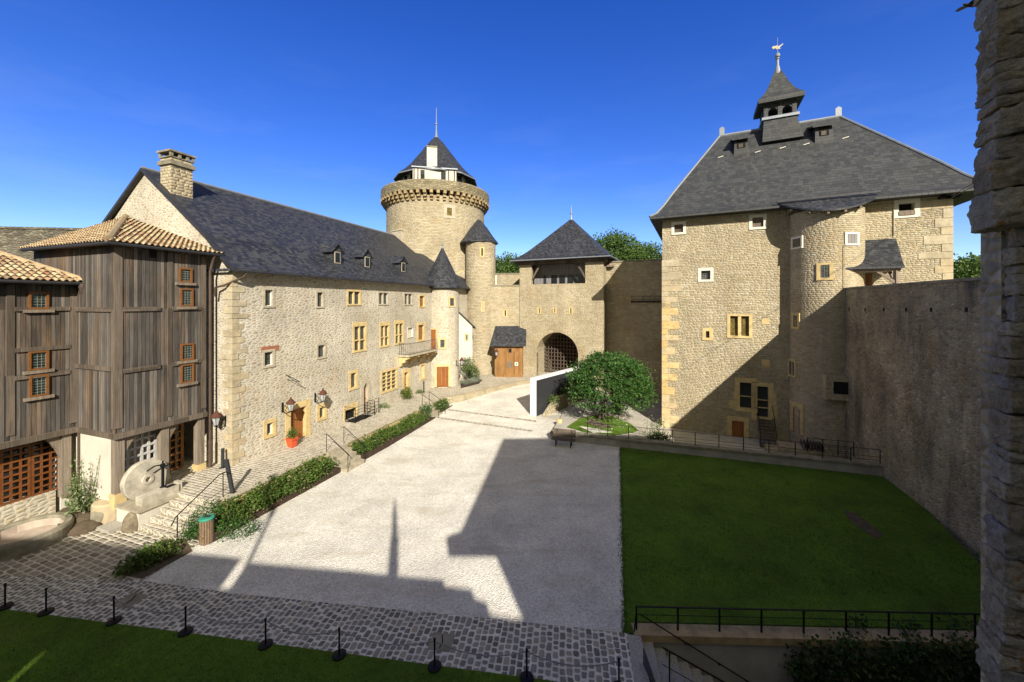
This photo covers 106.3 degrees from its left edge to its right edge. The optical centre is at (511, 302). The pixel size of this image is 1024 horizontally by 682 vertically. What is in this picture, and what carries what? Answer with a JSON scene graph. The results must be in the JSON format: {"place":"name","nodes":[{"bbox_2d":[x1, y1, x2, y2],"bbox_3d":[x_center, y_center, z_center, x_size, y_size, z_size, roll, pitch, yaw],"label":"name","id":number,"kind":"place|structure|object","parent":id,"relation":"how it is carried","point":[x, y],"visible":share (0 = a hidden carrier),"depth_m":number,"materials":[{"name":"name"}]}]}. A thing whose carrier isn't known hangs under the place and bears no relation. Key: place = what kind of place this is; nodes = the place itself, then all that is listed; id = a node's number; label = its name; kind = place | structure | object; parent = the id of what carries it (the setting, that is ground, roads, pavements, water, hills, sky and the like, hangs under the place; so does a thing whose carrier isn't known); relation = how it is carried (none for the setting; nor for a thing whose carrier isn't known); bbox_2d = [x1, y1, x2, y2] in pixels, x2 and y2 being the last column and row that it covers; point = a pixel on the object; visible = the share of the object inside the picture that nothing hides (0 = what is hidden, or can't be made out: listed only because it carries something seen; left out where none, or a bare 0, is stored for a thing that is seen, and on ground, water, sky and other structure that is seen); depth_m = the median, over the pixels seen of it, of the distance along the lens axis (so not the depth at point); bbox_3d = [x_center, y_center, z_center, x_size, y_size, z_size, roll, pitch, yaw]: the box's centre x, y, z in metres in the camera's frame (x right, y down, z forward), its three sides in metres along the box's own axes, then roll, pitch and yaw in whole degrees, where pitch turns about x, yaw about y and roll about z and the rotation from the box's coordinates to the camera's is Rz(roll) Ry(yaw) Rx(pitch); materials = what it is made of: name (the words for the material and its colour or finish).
{"place":"outdoors","nodes":[
{"label":"outdoors","id":0,"kind":"place"},
{"bbox_2d":[0,512,198,580],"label":"stone paving","id":1,"kind":"structure","parent":0,"point":[94,554],"depth_m":13.54,"materials":[{"name":"stone"}]},
{"bbox_2d":[0,512,73,561],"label":"stone basin","id":2,"kind":"object","parent":1,"relation":"on","point":[24,537],"visible":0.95,"depth_m":14.53,"materials":[{"name":"stone"}]},
{"bbox_2d":[57,510,90,524],"bbox_3d":[-17.611,8.988,15.642,1.592,0.900,1.231,0,0,0],"label":"soil mound","id":3,"kind":"object","parent":1,"relation":"on","point":[86,515],"visible":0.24,"depth_m":15.48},
{"bbox_2d":[61,452,101,518],"bbox_3d":[-17.745,7.628,15.753,1.786,2.701,1.309,0,0,0],"label":"hollyhock","id":4,"kind":"object","parent":3,"relation":"on","point":[76,504],"visible":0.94,"depth_m":15.65,"materials":[{"name":"green plant"}]},
{"bbox_2d":[67,519,102,536],"bbox_3d":[-16.992,8.997,15.314,1.030,0.609,1.130,0,0,0],"label":"soil mound","id":5,"kind":"object","parent":1,"relation":"on","point":[82,527],"visible":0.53,"depth_m":15.05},
{"bbox_2d":[97,520,121,533],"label":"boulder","id":6,"kind":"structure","parent":1,"relation":"on","point":[110,527],"depth_m":15.16,"materials":[{"name":"stone"}]},
{"bbox_2d":[18,214,224,523],"bbox_3d":[-18.935,2.111,18.483,8.276,14.378,4.605,0,0,19],"label":"timber gallery","id":7,"kind":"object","parent":1,"relation":"on","point":[141,310],"visible":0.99,"depth_m":16.52,"materials":[{"name":"brown wood"}]},
{"bbox_2d":[169,423,183,470],"bbox_3d":[-16.466,6.824,18.426,0.158,2.553,1.177,0,0,19],"label":"lattice door","id":8,"kind":"structure","parent":7,"relation":"in","point":[176,443],"depth_m":18.70,"materials":[{"name":"brown wood"}]},
{"bbox_2d":[175,268,196,285],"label":"window","id":9,"kind":"structure","parent":7,"relation":"in","point":[185,274],"depth_m":17.96,"materials":[{"name":"orange wood"}]},
{"bbox_2d":[177,288,196,308],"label":"window","id":10,"kind":"structure","parent":7,"relation":"in","point":[186,295],"depth_m":18.00,"materials":[{"name":"orange wood"}]},
{"bbox_2d":[177,363,197,386],"bbox_3d":[-15.237,3.383,18.013,0.170,1.001,0.825,0,0,19],"label":"window","id":11,"kind":"structure","parent":7,"relation":"in","point":[187,370],"depth_m":18.00,"materials":[{"name":"orange wood"}]},
{"bbox_2d":[178,343,197,363],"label":"window","id":12,"kind":"structure","parent":7,"relation":"in","point":[186,350],"depth_m":18.00,"materials":[{"name":"orange wood"}]},
{"bbox_2d":[121,512,137,532],"bbox_3d":[-15.021,8.758,15.211,0.599,0.979,0.560,0,0,-28],"label":"boulder","id":13,"kind":"object","parent":1,"relation":"on","point":[130,522],"visible":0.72,"depth_m":15.01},
{"bbox_2d":[114,490,181,530],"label":"fountain platform","id":14,"kind":"structure","parent":1,"relation":"on","point":[145,513],"depth_m":15.50,"materials":[{"name":"beige stone"}]},
{"bbox_2d":[120,459,169,499],"bbox_3d":[-15.382,7.420,16.134,0.412,1.613,1.601,0,0,19],"label":"millstone","id":15,"kind":"object","parent":14,"relation":"on","point":[137,479],"visible":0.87,"depth_m":15.93,"materials":[{"name":"stone"}]},
{"bbox_2d":[135,480,181,505],"bbox_3d":[-14.833,8.000,16.189,0.420,0.400,1.450,0,0,19],"label":"stone trough","id":16,"kind":"object","parent":14,"relation":"on","point":[144,499],"visible":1,"depth_m":16.02,"materials":[{"name":"stone"}]},
{"bbox_2d":[118,539,191,578],"bbox_3d":[-12.413,8.985,13.567,1.690,0.030,2.134,0,0,0],"label":"soil patch","id":17,"kind":"object","parent":1,"relation":"on","point":[184,550],"visible":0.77,"depth_m":13.28,"materials":[{"name":"soil"}]},
{"bbox_2d":[97,550,153,579],"bbox_3d":[-12.726,8.795,12.872,1.205,0.766,1.094,0,0,0],"label":"rose shrub","id":18,"kind":"object","parent":17,"relation":"on","point":[130,563],"visible":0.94,"depth_m":12.74,"materials":[{"name":"green plant"}]},
{"bbox_2d":[119,542,170,572],"bbox_3d":[-12.472,8.715,13.213,1.360,0.817,1.264,0,0,0],"label":"rose shrub","id":19,"kind":"object","parent":17,"relation":"on","point":[137,555],"visible":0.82,"depth_m":13.01,"materials":[{"name":"green plant"}]},
{"bbox_2d":[133,537,175,568],"bbox_3d":[-12.516,8.692,13.304,1.181,0.807,1.150,0,0,-23],"label":"rose shrub","id":20,"kind":"object","parent":17,"relation":"on","point":[155,552],"visible":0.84,"depth_m":13.31,"materials":[{"name":"green plant"}]},
{"bbox_2d":[149,534,191,560],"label":"rose shrub","id":21,"kind":"object","parent":17,"relation":"on","point":[172,548],"visible":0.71,"depth_m":13.70,"materials":[{"name":"green plant"}]},
{"bbox_2d":[140,489,222,540],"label":"stone steps","id":22,"kind":"structure","parent":1,"relation":"on","point":[159,524],"depth_m":15.45,"materials":[{"name":"stone"}]},
{"bbox_2d":[0,609,573,681],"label":"front lawn","id":23,"kind":"structure","parent":0,"point":[242,660],"depth_m":9.63,"materials":[{"name":"plant"}]},
{"bbox_2d":[0,576,633,681],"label":"cobbled path","id":24,"kind":"structure","parent":0,"point":[555,643],"depth_m":10.66,"materials":[{"name":"stone"}]},
{"bbox_2d":[112,593,147,607],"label":"cover slab","id":25,"kind":"structure","parent":24,"relation":"in","point":[131,599],"depth_m":11.62,"materials":[{"name":"stone"}]},
{"bbox_2d":[427,632,454,651],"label":"cover slab","id":26,"kind":"structure","parent":24,"relation":"in","point":[445,639],"depth_m":10.18,"materials":[{"name":"stone"}]},
{"bbox_2d":[166,369,562,496],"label":"terrace","id":27,"kind":"structure","parent":0,"point":[251,470],"depth_m":21.17,"materials":[{"name":"stone"}]},
{"bbox_2d":[101,148,470,465],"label":"stone residence","id":28,"kind":"structure","parent":27,"relation":"on","point":[306,305],"depth_m":23.56,"materials":[{"name":"grey stone"}]},
{"bbox_2d":[262,287,274,307],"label":"window","id":29,"kind":"structure","parent":28,"relation":"in","point":[268,292],"depth_m":20.99,"materials":[{"name":"grey stone"}]},
{"bbox_2d":[262,349,275,368],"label":"window","id":30,"kind":"structure","parent":28,"relation":"in","point":[268,356],"depth_m":20.97,"materials":[{"name":"grey stone"}]},
{"bbox_2d":[263,417,276,439],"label":"window","id":31,"kind":"structure","parent":28,"relation":"in","point":[269,426],"depth_m":21.01,"materials":[{"name":"yellow stone"}]},
{"bbox_2d":[285,399,310,444],"bbox_3d":[-12.728,7.005,22.700,0.309,2.271,1.742,0,0,19],"label":"door","id":32,"kind":"structure","parent":28,"relation":"in","point":[299,418],"depth_m":23.00,"materials":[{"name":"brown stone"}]},
{"bbox_2d":[347,289,361,304],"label":"window","id":33,"kind":"structure","parent":28,"relation":"in","point":[353,296],"depth_m":26.97,"materials":[{"name":"yellow stone"}]},
{"bbox_2d":[353,322,366,352],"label":"window","id":34,"kind":"structure","parent":28,"relation":"in","point":[359,328],"depth_m":27.51,"materials":[{"name":"yellow stone"}]},
{"bbox_2d":[361,378,370,414],"bbox_3d":[-10.816,6.882,28.158,0.309,2.515,1.044,0,0,19],"label":"door","id":35,"kind":"structure","parent":28,"relation":"in","point":[365,384],"depth_m":28.34,"materials":[{"name":"grey stone"}]},
{"bbox_2d":[379,321,389,347],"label":"window","id":36,"kind":"structure","parent":28,"relation":"in","point":[384,327],"depth_m":30.14,"materials":[{"name":"yellow stone"}]},
{"bbox_2d":[381,367,397,393],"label":"window","id":37,"kind":"structure","parent":28,"relation":"in","point":[389,377],"depth_m":30.80,"materials":[{"name":"yellow stone"}]},
{"bbox_2d":[394,320,404,344],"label":"window","id":38,"kind":"structure","parent":28,"relation":"in","point":[398,324],"depth_m":31.92,"materials":[{"name":"yellow stone"}]},
{"bbox_2d":[435,364,450,386],"bbox_3d":[-6.614,6.948,36.586,1.502,2.135,0.289,0,0,-11],"label":"door","id":39,"kind":"structure","parent":28,"relation":"in","point":[442,372],"depth_m":36.48,"materials":[{"name":"wood"}]},
{"bbox_2d":[344,400,374,422],"bbox_3d":[-10.627,7.673,26.840,0.958,1.253,2.005,0,0,19],"label":"cellar railing","id":40,"kind":"object","parent":27,"relation":"on","point":[359,418],"visible":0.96,"depth_m":26.68,"materials":[{"name":"black metal"}]},
{"bbox_2d":[380,108,497,374],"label":"round keep","id":41,"kind":"structure","parent":27,"relation":"on","point":[433,195],"depth_m":44.09,"materials":[{"name":"stone"}]},
{"bbox_2d":[459,312,475,378],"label":"plaster annex","id":42,"kind":"object","parent":27,"relation":"on","point":[466,326],"visible":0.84,"depth_m":41.01,"materials":[{"name":"paint"}]},
{"bbox_2d":[490,285,519,373],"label":"curtain wall","id":43,"kind":"structure","parent":27,"relation":"on","point":[505,305],"depth_m":43.71,"materials":[{"name":"yellow stone"}]},
{"bbox_2d":[496,273,519,284],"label":"curtain wall","id":44,"kind":"structure","parent":43,"relation":"on","point":[508,278],"depth_m":49.64,"materials":[{"name":"stone"}]},
{"bbox_2d":[490,326,525,376],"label":"wooden shed","id":45,"kind":"structure","parent":27,"relation":"on","point":[508,343],"depth_m":41.84,"materials":[{"name":"wood"}]},
{"bbox_2d":[509,205,619,388],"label":"gatehouse","id":46,"kind":"object","parent":27,"relation":"on","point":[563,295],"visible":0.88,"depth_m":42.12,"materials":[{"name":"yellow stone"}]},
{"bbox_2d":[142,383,623,632],"bbox_3d":[-16.623,8.640,18.000,46.754,0.720,52.000,0,0,0],"label":"gravel court","id":47,"kind":"object","parent":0,"point":[443,516],"visible":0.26,"depth_m":14.90,"materials":[{"name":"gravel"}]},
{"bbox_2d":[0,226,80,260],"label":"curtain wall","id":48,"kind":"structure","parent":47,"relation":"on","point":[12,239],"depth_m":25.61,"materials":[{"name":"stone"}]},
{"bbox_2d":[0,251,83,526],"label":"timber wing","id":49,"kind":"structure","parent":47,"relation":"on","point":[38,362],"depth_m":15.57,"materials":[{"name":"wood"}]},
{"bbox_2d":[1,443,31,505],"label":"lattice door","id":50,"kind":"structure","parent":49,"relation":"in","point":[10,456],"depth_m":15.28,"materials":[{"name":"wood"}]},
{"bbox_2d":[22,292,54,312],"bbox_3d":[-19.048,-0.019,15.451,0.170,0.838,0.831,0,0,19],"label":"window","id":51,"kind":"structure","parent":49,"relation":"in","point":[35,299],"depth_m":15.44,"materials":[{"name":"orange wood"}]},
{"bbox_2d":[22,350,54,374],"bbox_3d":[-19.048,2.390,15.451,0.170,0.890,0.831,0,0,19],"label":"window","id":52,"kind":"structure","parent":49,"relation":"in","point":[38,361],"depth_m":15.43,"materials":[{"name":"orange wood"}]},
{"bbox_2d":[23,374,54,401],"bbox_3d":[-19.046,3.396,15.459,0.170,0.993,0.815,0,0,19],"label":"window","id":53,"kind":"structure","parent":49,"relation":"in","point":[38,388],"depth_m":15.43,"materials":[{"name":"orange wood"}]},
{"bbox_2d":[30,440,57,496],"bbox_3d":[-19.470,6.705,16.043,0.053,2.421,0.875,0,0,19],"label":"lattice door","id":54,"kind":"structure","parent":49,"relation":"in","point":[41,442],"depth_m":15.93,"materials":[{"name":"wood"}]},
{"bbox_2d":[198,514,214,545],"bbox_3d":[-11.448,8.487,14.400,0.510,0.966,0.510,0,0,0],"label":"litter bin","id":55,"kind":"object","parent":47,"relation":"on","point":[206,526],"visible":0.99,"depth_m":14.24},
{"bbox_2d":[181,499,235,539],"bbox_3d":[-11.752,8.388,14.976,1.852,1.388,1.939,0,0,0],"label":"shrub","id":56,"kind":"object","parent":47,"relation":"on","point":[194,520],"visible":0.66,"depth_m":14.77,"materials":[{"name":"green plant"}]},
{"bbox_2d":[214,513,263,541],"bbox_3d":[-10.818,8.763,14.925,2.342,0.870,1.359,0,0,0],"label":"shrub","id":57,"kind":"object","parent":47,"relation":"on","point":[241,527],"visible":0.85,"depth_m":14.82,"materials":[{"name":"green plant"}]},
{"bbox_2d":[194,416,432,543],"bbox_3d":[-8.476,8.940,23.525,1.050,0.400,19.200,0,0,19],"label":"planting bed","id":58,"kind":"object","parent":47,"relation":"on","point":[276,504],"visible":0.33,"depth_m":17.37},
{"bbox_2d":[212,495,249,532],"bbox_3d":[-11.290,8.333,15.269,1.432,1.267,1.720,0,0,0],"label":"shrub","id":59,"kind":"object","parent":58,"relation":"on","point":[230,505],"visible":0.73,"depth_m":15.21,"materials":[{"name":"green plant"}]},
{"bbox_2d":[227,485,266,521],"bbox_3d":[-10.896,8.294,15.871,1.361,1.268,1.602,0,0,-14],"label":"shrub","id":60,"kind":"object","parent":58,"relation":"on","point":[245,497],"visible":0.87,"depth_m":15.84,"materials":[{"name":"green plant"}]},
{"bbox_2d":[244,481,283,512],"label":"shrub","id":61,"kind":"object","parent":58,"relation":"on","point":[260,490],"visible":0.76,"depth_m":16.45,"materials":[{"name":"green plant"}]},
{"bbox_2d":[259,472,294,509],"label":"shrub","id":62,"kind":"object","parent":58,"relation":"on","point":[275,482],"visible":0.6,"depth_m":17.19,"materials":[{"name":"green plant"}]},
{"bbox_2d":[273,464,306,497],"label":"shrub","id":63,"kind":"object","parent":58,"relation":"on","point":[288,479],"visible":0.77,"depth_m":17.73,"materials":[{"name":"green plant"}]},
{"bbox_2d":[285,462,317,492],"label":"shrub","id":64,"kind":"object","parent":58,"relation":"on","point":[311,476],"visible":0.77,"depth_m":18.34,"materials":[{"name":"green plant"}]},
{"bbox_2d":[299,455,330,483],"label":"shrub","id":65,"kind":"object","parent":58,"relation":"on","point":[317,464],"visible":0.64,"depth_m":19.06,"materials":[{"name":"green plant"}]},
{"bbox_2d":[221,398,442,513],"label":"terrace wall","id":66,"kind":"structure","parent":47,"relation":"on","point":[391,422],"depth_m":19.92,"materials":[{"name":"yellow stone"}]},
{"bbox_2d":[326,443,363,472],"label":"stone steps","id":67,"kind":"structure","parent":47,"relation":"on","point":[348,463],"depth_m":21.05,"materials":[{"name":"stone"}]},
{"bbox_2d":[361,405,452,459],"bbox_3d":[-6.717,8.870,27.043,0.271,0.460,11.204,0,0,18],"label":"bed edging","id":68,"kind":"object","parent":47,"relation":"on","point":[381,448],"visible":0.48,"depth_m":24.35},
{"bbox_2d":[441,379,529,403],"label":"stone kerb","id":69,"kind":"structure","parent":47,"relation":"on","point":[467,395],"depth_m":35.55,"materials":[{"name":"stone"}]},
{"bbox_2d":[530,366,591,415],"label":"screen wall","id":70,"kind":"structure","parent":47,"relation":"on","point":[543,387],"depth_m":30.56,"materials":[{"name":"paint"}]},
{"bbox_2d":[542,391,584,416],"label":"ramp wall","id":71,"kind":"structure","parent":47,"relation":"on","point":[551,408],"depth_m":31.06,"materials":[{"name":"stone"}]},
{"bbox_2d":[551,428,575,447],"bbox_3d":[3.246,8.525,24.128,1.441,0.960,0.650,0,0,18],"label":"bench","id":72,"kind":"object","parent":47,"relation":"on","point":[570,433],"visible":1,"depth_m":24.25,"materials":[{"name":"brown wood"}]},
{"bbox_2d":[627,634,713,681],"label":"granite steps","id":73,"kind":"structure","parent":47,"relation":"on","point":[657,658],"depth_m":9.93,"materials":[{"name":"stone"}]},
{"bbox_2d":[662,646,724,681],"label":"stair railing","id":74,"kind":"object","parent":73,"relation":"on","point":[687,661],"visible":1,"depth_m":9.38,"materials":[{"name":"black metal"}]},
{"bbox_2d":[0,0,980,264],"label":"sky","id":75,"kind":"structure","parent":0,"point":[601,109],"materials":[{"name":"blue"}]},
{"bbox_2d":[567,416,637,434],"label":"garden lawn","id":76,"kind":"structure","parent":0,"point":[579,422],"depth_m":26.70,"materials":[{"name":"plant"}]},
{"bbox_2d":[565,350,658,419],"bbox_3d":[7.279,6.130,28.472,7.217,5.300,6.649,0,0,0],"label":"round tree","id":77,"kind":"object","parent":76,"relation":"on","point":[638,386],"visible":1,"depth_m":27.08,"materials":[{"name":"green plant"}]},
{"bbox_2d":[554,388,774,450],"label":"garden path","id":78,"kind":"structure","parent":0,"point":[571,415],"depth_m":28.60,"materials":[{"name":"gravel"}]},
{"bbox_2d":[550,429,882,475],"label":"garden wall","id":79,"kind":"structure","parent":78,"relation":"on","point":[829,463],"depth_m":21.98,"materials":[{"name":"stone"}]},
{"bbox_2d":[587,422,880,463],"bbox_3d":[12.054,8.091,22.369,15.178,0.798,0.044,0,0,18],"label":"railing","id":80,"kind":"object","parent":79,"relation":"on","point":[718,444],"visible":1,"depth_m":21.98,"materials":[{"name":"black metal"}]},
{"bbox_2d":[757,405,776,447],"bbox_3d":[17.527,8.573,26.408,0.970,2.609,1.756,0,0,26],"label":"wooden stair","id":81,"kind":"object","parent":78,"relation":"on","point":[773,430],"visible":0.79,"depth_m":26.40,"materials":[{"name":"brown wood"}]},
{"bbox_2d":[764,439,831,457],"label":"door steps","id":82,"kind":"structure","parent":78,"relation":"on","point":[787,445],"depth_m":24.06,"materials":[{"name":"stone"}]},
{"bbox_2d":[649,38,979,458],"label":"square house","id":83,"kind":"structure","parent":78,"relation":"on","point":[780,228],"depth_m":27.30,"materials":[{"name":"stone"}]},
{"bbox_2d":[671,221,685,234],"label":"window","id":84,"kind":"structure","parent":83,"relation":"in","point":[677,228],"depth_m":29.71,"materials":[{"name":"stone"}]},
{"bbox_2d":[698,268,713,281],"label":"window","id":85,"kind":"structure","parent":83,"relation":"in","point":[704,274],"depth_m":28.95,"materials":[{"name":"stone"}]},
{"bbox_2d":[727,416,748,437],"bbox_3d":[16.440,9.187,27.952,1.373,1.750,0.155,0,0,26],"label":"door","id":86,"kind":"structure","parent":83,"relation":"in","point":[736,426],"depth_m":27.96,"materials":[{"name":"wood"}]},
{"bbox_2d":[727,314,752,338],"bbox_3d":[16.574,1.706,27.982,1.592,1.741,0.325,0,0,26],"label":"window","id":87,"kind":"structure","parent":83,"relation":"in","point":[738,325],"depth_m":27.97,"materials":[{"name":"yellow stone"}]},
{"bbox_2d":[735,377,756,412],"bbox_3d":[16.927,6.651,27.812,1.401,2.454,0.325,0,0,26],"label":"window","id":88,"kind":"structure","parent":83,"relation":"in","point":[742,385],"depth_m":27.86,"materials":[{"name":"yellow stone"}]},
{"bbox_2d":[749,214,766,229],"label":"window","id":89,"kind":"structure","parent":83,"relation":"in","point":[757,221],"depth_m":27.47,"materials":[{"name":"stone"}]},
{"bbox_2d":[751,382,773,421],"bbox_3d":[17.834,7.017,27.378,1.319,2.722,0.325,0,0,26],"label":"window","id":90,"kind":"structure","parent":83,"relation":"in","point":[764,398],"depth_m":27.39,"materials":[{"name":"yellow stone"}]},
{"bbox_2d":[790,400,803,434],"bbox_3d":[19.121,7.689,25.676,0.358,2.034,1.131,0,0,0],"label":"door","id":91,"kind":"structure","parent":83,"relation":"in","point":[792,404],"depth_m":25.41,"materials":[{"name":"yellow stone"}]},
{"bbox_2d":[816,262,833,279],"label":"window","id":92,"kind":"structure","parent":83,"relation":"in","point":[824,271],"depth_m":24.20,"materials":[{"name":"yellow stone"}]},
{"bbox_2d":[822,374,848,400],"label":"window","id":93,"kind":"structure","parent":83,"relation":"in","point":[834,387],"depth_m":23.58,"materials":[{"name":"yellow stone"}]},
{"bbox_2d":[844,232,859,245],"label":"window","id":94,"kind":"structure","parent":83,"relation":"in","point":[850,238],"depth_m":23.75,"materials":[{"name":"stone"}]},
{"bbox_2d":[894,198,919,218],"bbox_3d":[24.704,-5.882,24.106,1.231,1.152,0.450,0,0,26],"label":"window","id":95,"kind":"structure","parent":83,"relation":"in","point":[902,208],"depth_m":24.01,"materials":[{"name":"stone"}]},
{"bbox_2d":[845,277,980,563],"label":"rampart wall","id":96,"kind":"structure","parent":78,"relation":"on","point":[913,373],"depth_m":16.86,"materials":[{"name":"stone"}]},
{"bbox_2d":[617,447,980,632],"bbox_3d":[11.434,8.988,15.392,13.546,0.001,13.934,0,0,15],"label":"lawn","id":97,"kind":"structure","parent":0,"point":[750,506],"depth_m":14.15,"materials":[{"name":"plant"}]},
{"bbox_2d":[844,510,882,537],"bbox_3d":[14.234,8.982,15.635,0.630,0.001,2.085,0,0,10],"label":"bare patch","id":98,"kind":"object","parent":97,"relation":"on","point":[853,517],"visible":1,"depth_m":15.54,"materials":[{"name":"brown soil"}]},
{"label":"ground","id":99,"kind":"structure","parent":0,"visible":0},
{"bbox_2d":[496,251,521,272],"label":"woodland tree","id":100,"kind":"object","parent":99,"relation":"on","point":[506,266],"visible":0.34,"depth_m":63.80,"materials":[{"name":"green plant"}]},
{"bbox_2d":[588,225,649,260],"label":"woodland tree","id":101,"kind":"object","parent":99,"relation":"on","point":[617,245],"visible":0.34,"depth_m":59.37,"materials":[{"name":"green plant"}]},
{"bbox_2d":[606,255,661,399],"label":"curtain wall","id":102,"kind":"structure","parent":99,"relation":"on","point":[634,308],"depth_m":39.39,"materials":[{"name":"stone"}]},
{"bbox_2d":[631,239,661,259],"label":"woodland tree","id":103,"kind":"object","parent":99,"relation":"on","point":[653,251],"visible":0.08,"depth_m":63.74,"materials":[{"name":"green plant"}]},
{"bbox_2d":[631,623,979,681],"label":"lawn wall","id":104,"kind":"structure","parent":99,"relation":"on","point":[754,655],"depth_m":10.34,"materials":[{"name":"concrete"}]},
{"bbox_2d":[634,612,748,681],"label":"handrail","id":105,"kind":"object","parent":104,"relation":"attached to","point":[685,643],"depth_m":10.29,"materials":[{"name":"black metal"}]},
{"bbox_2d":[635,606,980,637],"bbox_3d":[9.031,8.671,10.381,11.300,0.678,0.044,0,0,2],"label":"railing","id":106,"kind":"object","parent":104,"relation":"on","point":[803,618],"visible":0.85,"depth_m":10.40,"materials":[{"name":"black metal"}]},
{"bbox_2d":[778,609,980,681],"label":"ivy","id":107,"kind":"object","parent":104,"relation":"attached to","point":[931,657],"visible":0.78,"depth_m":10.02,"materials":[{"name":"green plant"}]},
{"bbox_2d":[953,252,980,278],"bbox_3d":[47.614,3.364,40.074,10.127,17.693,9.853,0,0,0],"label":"woodland tree","id":108,"kind":"object","parent":99,"relation":"on","point":[961,268],"visible":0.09,"depth_m":38.94,"materials":[{"name":"green plant"}]},
{"bbox_2d":[967,0,1023,681],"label":"stone pier","id":109,"kind":"structure","parent":99,"relation":"on","point":[995,214],"depth_m":3.61,"materials":[{"name":"stone"}]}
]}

